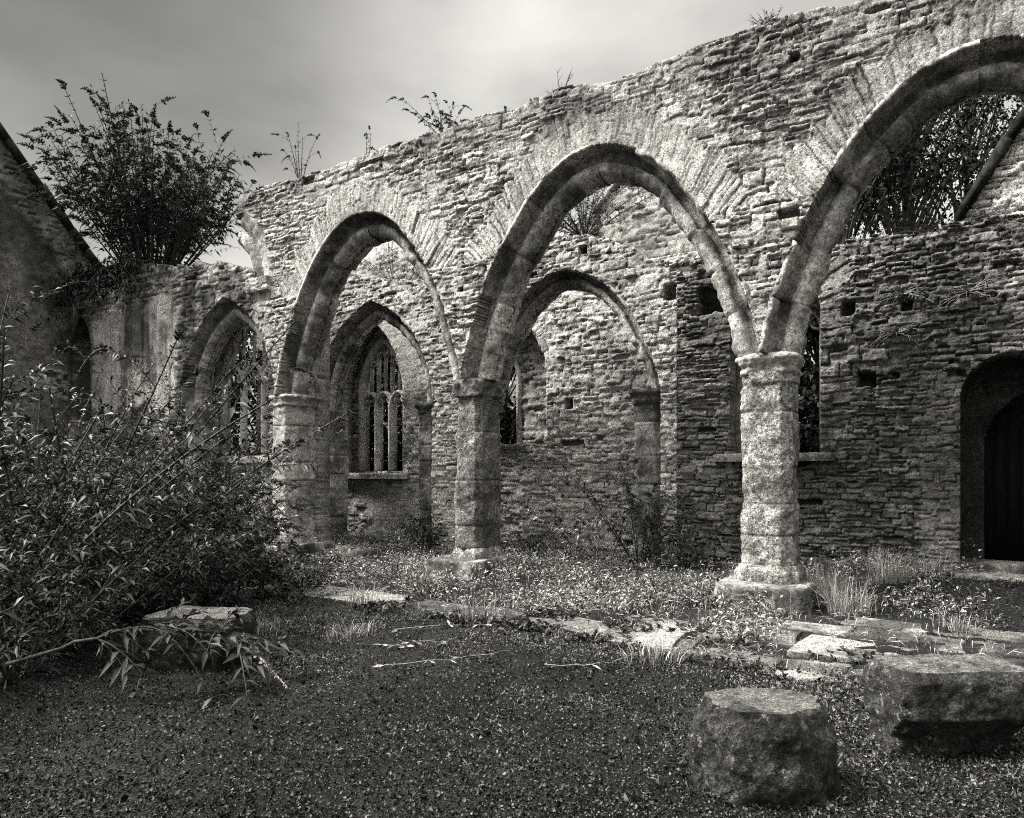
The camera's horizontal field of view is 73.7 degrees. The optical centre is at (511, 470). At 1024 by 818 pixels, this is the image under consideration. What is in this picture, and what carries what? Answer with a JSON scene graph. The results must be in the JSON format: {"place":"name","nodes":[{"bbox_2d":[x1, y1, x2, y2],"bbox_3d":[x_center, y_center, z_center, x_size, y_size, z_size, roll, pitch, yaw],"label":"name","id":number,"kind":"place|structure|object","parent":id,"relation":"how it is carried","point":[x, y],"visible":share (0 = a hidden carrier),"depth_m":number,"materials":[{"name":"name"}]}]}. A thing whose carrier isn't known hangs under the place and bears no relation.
{"place":"outdoors","nodes":[
{"label":"outdoors","id":0,"kind":"place"},
{"bbox_2d":[0,0,1021,455],"label":"sky","id":1,"kind":"structure","parent":0,"point":[259,69],"materials":[{"name":"grey"}]},
{"bbox_2d":[0,536,1023,817],"bbox_3d":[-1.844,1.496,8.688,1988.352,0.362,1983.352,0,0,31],"label":"ground","id":2,"kind":"structure","parent":0,"point":[516,668],"depth_m":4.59,"materials":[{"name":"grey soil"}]},
{"bbox_2d":[0,122,101,543],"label":"end gable","id":3,"kind":"structure","parent":2,"relation":"on","point":[33,243],"depth_m":15.69,"materials":[{"name":"stone"}]},
{"bbox_2d":[0,522,181,691],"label":"shrub","id":4,"kind":"object","parent":2,"relation":"on","point":[20,620],"visible":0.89,"depth_m":5.29,"materials":[{"name":"grey plant"}]},
{"bbox_2d":[0,488,256,655],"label":"shrub","id":5,"kind":"object","parent":2,"relation":"on","point":[30,531],"visible":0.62,"depth_m":6.03,"materials":[{"name":"grey plant"}]},
{"bbox_2d":[0,387,299,589],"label":"shrub","id":6,"kind":"object","parent":2,"relation":"on","point":[26,418],"visible":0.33,"depth_m":7.98,"materials":[{"name":"grey plant"}]},
{"bbox_2d":[2,390,305,583],"bbox_3d":[-4.988,0.332,8.838,4.952,2.599,3.979,0,0,-38],"label":"shrub","id":7,"kind":"object","parent":2,"relation":"on","point":[199,494],"visible":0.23,"depth_m":8.53,"materials":[{"name":"grey plant"}]},
{"bbox_2d":[0,424,313,623],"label":"shrub","id":8,"kind":"object","parent":2,"relation":"on","point":[179,541],"visible":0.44,"depth_m":7.09,"materials":[{"name":"grey plant"}]},
{"bbox_2d":[3,432,311,578],"bbox_3d":[-4.848,0.504,9.280,4.031,2.213,3.779,0,0,-2],"label":"shrub","id":9,"kind":"object","parent":2,"relation":"on","point":[268,500],"visible":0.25,"depth_m":9.15,"materials":[{"name":"grey plant"}]},
{"bbox_2d":[0,266,320,645],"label":"shrub","id":10,"kind":"object","parent":2,"relation":"on","point":[9,394],"visible":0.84,"depth_m":6.29,"materials":[{"name":"grey plant"}]},
{"bbox_2d":[5,593,334,708],"bbox_3d":[-2.370,1.280,5.047,1.942,0.764,1.200,0,0,7],"label":"fallen branch","id":11,"kind":"object","parent":2,"relation":"on","point":[215,637],"visible":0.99,"depth_m":4.85,"materials":[{"name":"grey plant"}]},
{"bbox_2d":[34,478,306,609],"bbox_3d":[-3.665,0.868,7.557,2.793,1.566,3.044,0,0,-10],"label":"shrub","id":12,"kind":"object","parent":2,"relation":"on","point":[227,558],"visible":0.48,"depth_m":7.40,"materials":[{"name":"grey plant"}]},
{"bbox_2d":[0,318,360,606],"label":"shrub","id":13,"kind":"object","parent":2,"relation":"on","point":[98,351],"visible":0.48,"depth_m":7.35,"materials":[{"name":"grey plant"}]},
{"bbox_2d":[0,540,368,667],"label":"undergrowth","id":14,"kind":"object","parent":2,"relation":"on","point":[298,565],"visible":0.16,"depth_m":8.65,"materials":[{"name":"grey plant"}]},
{"bbox_2d":[66,260,329,544],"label":"stained wall","id":15,"kind":"structure","parent":2,"relation":"on","point":[208,306],"depth_m":14.29,"materials":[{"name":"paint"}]},
{"bbox_2d":[37,246,156,326],"bbox_3d":[-9.050,-3.938,14.789,4.387,1.469,0.988,0,0,37],"label":"trailing creeper","id":16,"kind":"object","parent":15,"relation":"hanging from","point":[94,274],"visible":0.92,"depth_m":14.67,"materials":[{"name":"grey plant"}]},
{"bbox_2d":[4,73,271,273],"bbox_3d":[-8.101,-6.154,15.379,5.480,3.733,5.145,0,0,31],"label":"bush","id":17,"kind":"object","parent":15,"relation":"on","point":[146,209],"visible":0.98,"depth_m":14.57,"materials":[{"name":"grey plant"}]},
{"bbox_2d":[215,322,272,462],"bbox_3d":[-5.173,-1.797,13.987,3.017,3.274,0.487,0,0,31],"label":"window","id":18,"kind":"structure","parent":15,"relation":"in","point":[231,353],"depth_m":14.42,"materials":[{"name":"stone"}]},
{"bbox_2d":[142,605,256,672],"bbox_3d":[-2.607,1.442,5.758,0.862,0.522,0.589,0,0,6],"label":"fallen stone","id":19,"kind":"object","parent":2,"relation":"on","point":[246,623],"visible":0.59,"depth_m":5.52,"materials":[{"name":"grey stone"}]},
{"bbox_2d":[123,478,321,582],"bbox_3d":[-4.028,0.891,9.355,2.735,1.582,2.523,0,0,-18],"label":"shrub","id":20,"kind":"object","parent":2,"relation":"on","point":[267,536],"visible":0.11,"depth_m":9.23,"materials":[{"name":"grey plant"}]},
{"bbox_2d":[188,536,292,587],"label":"shrub","id":21,"kind":"object","parent":2,"relation":"on","point":[267,568],"visible":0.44,"depth_m":8.77,"materials":[{"name":"black plant"}]},
{"bbox_2d":[213,581,273,597],"bbox_3d":[-3.530,1.567,8.919,0.717,0.166,0.521,0,0,31],"label":"stone slab","id":22,"kind":"object","parent":2,"relation":"on","point":[251,588],"depth_m":8.74,"materials":[{"name":"grey stone"}]},
{"bbox_2d":[231,331,260,455],"bbox_3d":[-8.457,-1.847,19.610,5.946,7.289,5.531,0,0,-29],"label":"tree","id":23,"kind":"object","parent":2,"relation":"on","point":[234,416],"visible":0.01,"depth_m":19.18,"materials":[{"name":"grey plant"}]},
{"bbox_2d":[231,329,262,455],"bbox_3d":[-7.808,-1.957,20.760,6.744,7.422,5.869,0,0,-17],"label":"tree","id":24,"kind":"object","parent":2,"relation":"on","point":[234,398],"visible":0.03,"depth_m":18.95,"materials":[{"name":"grey plant"}]},
{"bbox_2d":[256,613,288,635],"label":"grass tuft","id":25,"kind":"object","parent":2,"relation":"on","point":[262,626],"visible":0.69,"depth_m":6.95,"materials":[{"name":"grey plant"}]},
{"bbox_2d":[302,544,365,572],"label":"weed","id":26,"kind":"object","parent":2,"relation":"on","point":[337,558],"visible":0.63,"depth_m":10.73,"materials":[{"name":"grey plant"}]},
{"bbox_2d":[324,545,373,557],"bbox_3d":[-3.581,1.560,13.249,1.813,0.188,0.721,0,0,31],"label":"stone slab","id":27,"kind":"object","parent":2,"relation":"on","point":[352,552],"depth_m":12.78,"materials":[{"name":"grey stone"}]},
{"bbox_2d":[325,616,375,641],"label":"grass tuft","id":28,"kind":"object","parent":2,"relation":"on","point":[351,632],"visible":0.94,"depth_m":6.65,"materials":[{"name":"grey plant"}]},
{"bbox_2d":[341,582,387,604],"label":"grass tuft","id":29,"kind":"object","parent":2,"relation":"on","point":[369,597],"visible":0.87,"depth_m":8.23,"materials":[{"name":"grey plant"}]},
{"bbox_2d":[349,350,402,470],"bbox_3d":[-3.309,-1.548,20.258,4.753,6.546,5.153,0,0,0],"label":"tree","id":30,"kind":"object","parent":2,"relation":"on","point":[385,420],"visible":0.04,"depth_m":18.97,"materials":[{"name":"grey plant"}]},
{"bbox_2d":[330,549,442,585],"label":"weed","id":31,"kind":"object","parent":2,"relation":"on","point":[385,572],"visible":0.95,"depth_m":9.63,"materials":[{"name":"grey plant"}]},
{"bbox_2d":[370,348,402,470],"bbox_3d":[-4.628,-1.492,21.170,4.728,6.683,5.152,0,0,31],"label":"tree","id":32,"kind":"object","parent":2,"relation":"on","point":[385,403],"visible":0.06,"depth_m":19.76,"materials":[{"name":"black plant"}]},
{"bbox_2d":[373,634,446,648],"bbox_3d":[-0.936,1.575,6.222,0.694,0.184,0.216,0,0,-4],"label":"dead spray","id":33,"kind":"object","parent":2,"relation":"on","point":[419,642],"visible":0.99,"depth_m":6.19,"materials":[{"name":"grey plant"}]},
{"bbox_2d":[395,509,447,548],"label":"shrub","id":34,"kind":"object","parent":2,"relation":"on","point":[425,529],"visible":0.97,"depth_m":13.52,"materials":[{"name":"black plant"}]},
{"bbox_2d":[373,652,496,666],"bbox_3d":[-0.491,1.605,5.811,1.406,0.103,0.155,0,0,-20],"label":"dead spray","id":35,"kind":"object","parent":2,"relation":"on","point":[453,659],"visible":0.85,"depth_m":5.73,"materials":[{"name":"grey wood"}]},
{"bbox_2d":[397,564,476,593],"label":"weed","id":36,"kind":"object","parent":2,"relation":"on","point":[438,583],"visible":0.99,"depth_m":9.02,"materials":[{"name":"grey plant"}]},
{"bbox_2d":[391,620,496,631],"bbox_3d":[-0.679,1.554,6.862,1.063,0.080,0.180,0,0,-10],"label":"dead spray","id":37,"kind":"object","parent":2,"relation":"on","point":[394,630],"visible":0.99,"depth_m":6.83,"materials":[{"name":"grey plant"}]},
{"bbox_2d":[255,251,699,549],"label":"chapel wall","id":38,"kind":"structure","parent":2,"relation":"on","point":[580,368],"depth_m":14.39,"materials":[{"name":"stone"}]},
{"bbox_2d":[348,336,408,478],"bbox_3d":[-3.346,-1.635,17.180,2.544,3.671,0.990,0,0,31],"label":"window","id":39,"kind":"structure","parent":38,"relation":"in","point":[365,386],"depth_m":17.51,"materials":[{"name":"stone"}]},
{"bbox_2d":[500,359,536,448],"bbox_3d":[-0.268,-1.698,15.325,1.725,2.457,0.807,0,0,31],"label":"lancet window","id":40,"kind":"structure","parent":38,"relation":"in","point":[518,373],"depth_m":15.24,"materials":[{"name":"stone"}]},
{"bbox_2d":[469,549,544,579],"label":"weed","id":41,"kind":"object","parent":2,"relation":"on","point":[520,566],"visible":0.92,"depth_m":10.01,"materials":[{"name":"grey plant"}]},
{"bbox_2d":[500,366,516,443],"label":"tree","id":42,"kind":"object","parent":2,"relation":"on","point":[507,419],"visible":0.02,"depth_m":17.43,"materials":[{"name":"black plant"}]},
{"bbox_2d":[352,184,696,458],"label":"gable","id":43,"kind":"structure","parent":2,"relation":"on","point":[650,229],"depth_m":18.44,"materials":[{"name":"stone"}]},
{"bbox_2d":[357,242,415,279],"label":"shrub","id":44,"kind":"object","parent":43,"relation":"on","point":[375,269],"visible":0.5,"depth_m":21.62,"materials":[{"name":"grey plant"}]},
{"bbox_2d":[383,246,423,282],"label":"shrub","id":45,"kind":"object","parent":43,"relation":"on","point":[411,272],"visible":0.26,"depth_m":21.53,"materials":[{"name":"grey plant"}]},
{"bbox_2d":[557,185,654,235],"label":"shrub","id":46,"kind":"object","parent":43,"relation":"on","point":[565,224],"visible":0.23,"depth_m":18.16,"materials":[{"name":"grey plant"}]},
{"bbox_2d":[510,530,558,557],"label":"shrub","id":47,"kind":"object","parent":2,"relation":"on","point":[529,541],"visible":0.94,"depth_m":11.70,"materials":[{"name":"black plant"}]},
{"bbox_2d":[515,545,611,586],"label":"weed","id":48,"kind":"object","parent":2,"relation":"on","point":[569,578],"visible":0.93,"depth_m":9.64,"materials":[{"name":"grey plant"}]},
{"bbox_2d":[256,577,875,681],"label":"stone slabs","id":49,"kind":"structure","parent":2,"relation":"on","point":[501,620],"depth_m":6.97,"materials":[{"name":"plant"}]},
{"bbox_2d":[522,494,616,561],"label":"shrub","id":50,"kind":"object","parent":2,"relation":"on","point":[567,538],"visible":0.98,"depth_m":11.42,"materials":[{"name":"grey plant"}]},
{"bbox_2d":[535,653,630,668],"bbox_3d":[0.644,1.604,5.685,0.918,0.088,0.265,0,0,-17],"label":"dead spray","id":51,"kind":"object","parent":2,"relation":"on","point":[607,661],"visible":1,"depth_m":5.63,"materials":[{"name":"grey wood"}]},
{"bbox_2d":[146,519,1020,674],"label":"undergrowth","id":52,"kind":"object","parent":2,"relation":"on","point":[510,546],"visible":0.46,"depth_m":8.70,"materials":[{"name":"grey plant"}]},
{"bbox_2d":[572,561,665,592],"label":"weed","id":53,"kind":"object","parent":2,"relation":"on","point":[586,576],"visible":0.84,"depth_m":8.97,"materials":[{"name":"grey plant"}]},
{"bbox_2d":[236,0,1023,614],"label":"arcade wall","id":54,"kind":"structure","parent":2,"relation":"on","point":[758,156],"depth_m":8.64,"materials":[{"name":"stone"}]},
{"bbox_2d":[270,123,320,178],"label":"wall plant","id":55,"kind":"object","parent":54,"relation":"on","point":[296,168],"depth_m":12.69,"materials":[{"name":"grey plant"}]},
{"bbox_2d":[364,126,377,154],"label":"wall plant","id":56,"kind":"object","parent":54,"relation":"on","point":[369,128],"depth_m":11.81,"materials":[{"name":"grey plant"}]},
{"bbox_2d":[386,92,471,132],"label":"wall plant","id":57,"kind":"object","parent":54,"relation":"on","point":[441,127],"depth_m":10.91,"materials":[{"name":"grey plant"}]},
{"bbox_2d":[547,68,571,93],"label":"wall plant","id":58,"kind":"object","parent":54,"relation":"on","point":[568,79],"depth_m":9.66,"materials":[{"name":"grey plant"}]},
{"bbox_2d":[747,5,781,24],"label":"wall plant","id":59,"kind":"object","parent":54,"relation":"on","point":[772,16],"depth_m":8.22,"materials":[{"name":"grey plant"}]},
{"bbox_2d":[267,213,1023,581],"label":"wall","id":60,"kind":"structure","parent":2,"relation":"on","point":[929,423],"depth_m":9.90,"materials":[{"name":"stone"}]},
{"bbox_2d":[713,296,834,461],"bbox_3d":[4.079,-1.688,10.576,1.725,3.095,0.830,0,0,31],"label":"window","id":61,"kind":"structure","parent":60,"relation":"in","point":[802,456],"depth_m":10.52,"materials":[{"name":"stone"}]},
{"bbox_2d":[863,321,926,346],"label":"dry tuft","id":62,"kind":"object","parent":60,"relation":"attached to","point":[901,330],"visible":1,"depth_m":9.46,"materials":[{"name":"grey plant"}]},
{"bbox_2d":[870,283,940,312],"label":"dry tuft","id":63,"kind":"object","parent":60,"relation":"attached to","point":[907,292],"visible":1,"depth_m":9.42,"materials":[{"name":"grey plant"}]},
{"bbox_2d":[852,202,1023,271],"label":"dry tuft","id":64,"kind":"object","parent":60,"relation":"attached to","point":[920,229],"visible":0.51,"depth_m":9.11,"materials":[{"name":"grey plant"}]},
{"bbox_2d":[929,274,1006,314],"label":"dry tuft","id":65,"kind":"object","parent":60,"relation":"attached to","point":[966,291],"visible":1,"depth_m":9.01,"materials":[{"name":"grey plant"}]},
{"bbox_2d":[954,106,1023,265],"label":"porch gable","id":66,"kind":"structure","parent":60,"relation":"on","point":[999,180],"depth_m":8.99,"materials":[{"name":"stone"}]},
{"bbox_2d":[954,358,1023,581],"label":"doorway","id":67,"kind":"structure","parent":60,"relation":"in","point":[992,398],"depth_m":9.64,"materials":[{"name":"black stone"}]},
{"bbox_2d":[560,457,741,563],"bbox_3d":[2.038,0.569,11.143,2.849,1.909,2.265,0,0,-5],"label":"shrub","id":68,"kind":"object","parent":2,"relation":"on","point":[632,507],"visible":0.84,"depth_m":10.76,"materials":[{"name":"grey plant"}]},
{"bbox_2d":[613,637,689,667],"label":"grass tuft","id":69,"kind":"object","parent":2,"relation":"on","point":[655,653],"visible":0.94,"depth_m":5.84,"materials":[{"name":"grey plant"}]},
{"bbox_2d":[612,561,717,595],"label":"weed","id":70,"kind":"object","parent":2,"relation":"on","point":[661,582],"visible":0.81,"depth_m":8.68,"materials":[{"name":"grey plant"}]},
{"bbox_2d":[640,514,731,568],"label":"shrub","id":71,"kind":"object","parent":2,"relation":"on","point":[680,552],"visible":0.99,"depth_m":10.27,"materials":[{"name":"grey plant"}]},
{"bbox_2d":[653,568,771,606],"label":"weed","id":72,"kind":"object","parent":2,"relation":"on","point":[701,594],"visible":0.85,"depth_m":8.04,"materials":[{"name":"grey plant"}]},
{"bbox_2d":[719,592,777,617],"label":"weed","id":73,"kind":"object","parent":2,"relation":"on","point":[727,601],"visible":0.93,"depth_m":7.46,"materials":[{"name":"grey plant"}]},
{"bbox_2d":[685,687,842,811],"bbox_3d":[1.311,1.433,3.547,0.789,0.517,0.568,0,0,0],"label":"fallen stone","id":74,"kind":"object","parent":2,"relation":"on","point":[762,746],"visible":0.91,"depth_m":3.34,"materials":[{"name":"grey stone"}]},
{"bbox_2d":[747,589,798,616],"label":"weed plant","id":75,"kind":"object","parent":2,"relation":"on","point":[784,612],"visible":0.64,"depth_m":7.65,"materials":[{"name":"grey plant"}]},
{"bbox_2d":[741,301,818,452],"bbox_3d":[6.529,-1.123,14.696,4.074,5.772,4.166,0,0,31],"label":"tree","id":76,"kind":"object","parent":2,"relation":"on","point":[806,377],"visible":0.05,"depth_m":13.78,"materials":[{"name":"black plant"}]},
{"bbox_2d":[797,335,820,451],"bbox_3d":[6.213,-1.348,15.496,4.154,5.915,4.214,0,0,-13],"label":"tree","id":77,"kind":"object","parent":2,"relation":"on","point":[805,409],"visible":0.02,"depth_m":14.20,"materials":[{"name":"black plant"}]},
{"bbox_2d":[799,555,878,605],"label":"grass tuft","id":78,"kind":"object","parent":2,"relation":"on","point":[822,588],"visible":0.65,"depth_m":8.14,"materials":[{"name":"grey plant"}]},
{"bbox_2d":[812,570,893,616],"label":"grass tuft","id":79,"kind":"object","parent":2,"relation":"on","point":[846,609],"visible":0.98,"depth_m":7.72,"materials":[{"name":"grey plant"}]},
{"bbox_2d":[824,538,913,573],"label":"weed","id":80,"kind":"object","parent":2,"relation":"on","point":[858,558],"visible":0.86,"depth_m":9.28,"materials":[{"name":"grey plant"}]},
{"bbox_2d":[839,123,938,242],"bbox_3d":[8.263,-4.785,17.061,4.704,12.773,5.393,0,0,31],"label":"tree","id":81,"kind":"object","parent":2,"relation":"on","point":[855,231],"visible":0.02,"depth_m":16.86,"materials":[{"name":"black plant"}]},
{"bbox_2d":[837,118,941,243],"bbox_3d":[7.281,-4.069,15.913,4.693,11.340,4.585,0,0,31],"label":"tree","id":82,"kind":"object","parent":2,"relation":"on","point":[866,200],"visible":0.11,"depth_m":15.00,"materials":[{"name":"grey plant"}]},
{"bbox_2d":[844,543,939,584],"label":"grass tuft","id":83,"kind":"object","parent":2,"relation":"on","point":[891,573],"visible":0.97,"depth_m":8.73,"materials":[{"name":"grey plant"}]},
{"bbox_2d":[895,549,954,575],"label":"weed plant","id":84,"kind":"object","parent":2,"relation":"on","point":[930,565],"visible":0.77,"depth_m":9.03,"materials":[{"name":"grey plant"}]},
{"bbox_2d":[846,95,1022,232],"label":"tree","id":85,"kind":"object","parent":2,"relation":"on","point":[976,126],"visible":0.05,"depth_m":17.57,"materials":[{"name":"grey plant"}]},
{"bbox_2d":[851,95,1023,235],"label":"tree","id":86,"kind":"object","parent":2,"relation":"on","point":[924,195],"visible":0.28,"depth_m":15.57,"materials":[{"name":"black plant"}]},
{"bbox_2d":[852,95,1023,235],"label":"tree","id":87,"kind":"object","parent":2,"relation":"on","point":[955,204],"visible":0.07,"depth_m":17.21,"materials":[{"name":"grey plant"}]},
{"bbox_2d":[861,654,1023,756],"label":"fallen stone","id":88,"kind":"object","parent":2,"relation":"on","point":[930,704],"visible":0.96,"depth_m":3.87,"materials":[{"name":"grey stone"}]},
{"bbox_2d":[918,608,985,634],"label":"grass tuft","id":89,"kind":"object","parent":2,"relation":"on","point":[960,626],"visible":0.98,"depth_m":6.93,"materials":[{"name":"grey plant"}]},
{"bbox_2d":[918,95,1022,231],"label":"tree","id":90,"kind":"object","parent":2,"relation":"on","point":[992,138],"visible":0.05,"depth_m":19.50,"materials":[{"name":"grey plant"}]},
{"bbox_2d":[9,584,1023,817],"bbox_3d":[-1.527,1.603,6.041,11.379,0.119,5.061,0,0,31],"label":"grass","id":91,"kind":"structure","parent":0,"point":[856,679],"depth_m":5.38,"materials":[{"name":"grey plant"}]},
{"bbox_2d":[287,585,1023,683],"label":"path","id":92,"kind":"structure","parent":0,"point":[874,623],"depth_m":6.59,"materials":[{"name":"grey stone"}]},
{"bbox_2d":[429,590,504,622],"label":"grass tuft","id":93,"kind":"object","parent":92,"relation":"on","point":[473,612],"visible":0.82,"depth_m":7.30,"materials":[{"name":"grey plant"}]}
]}

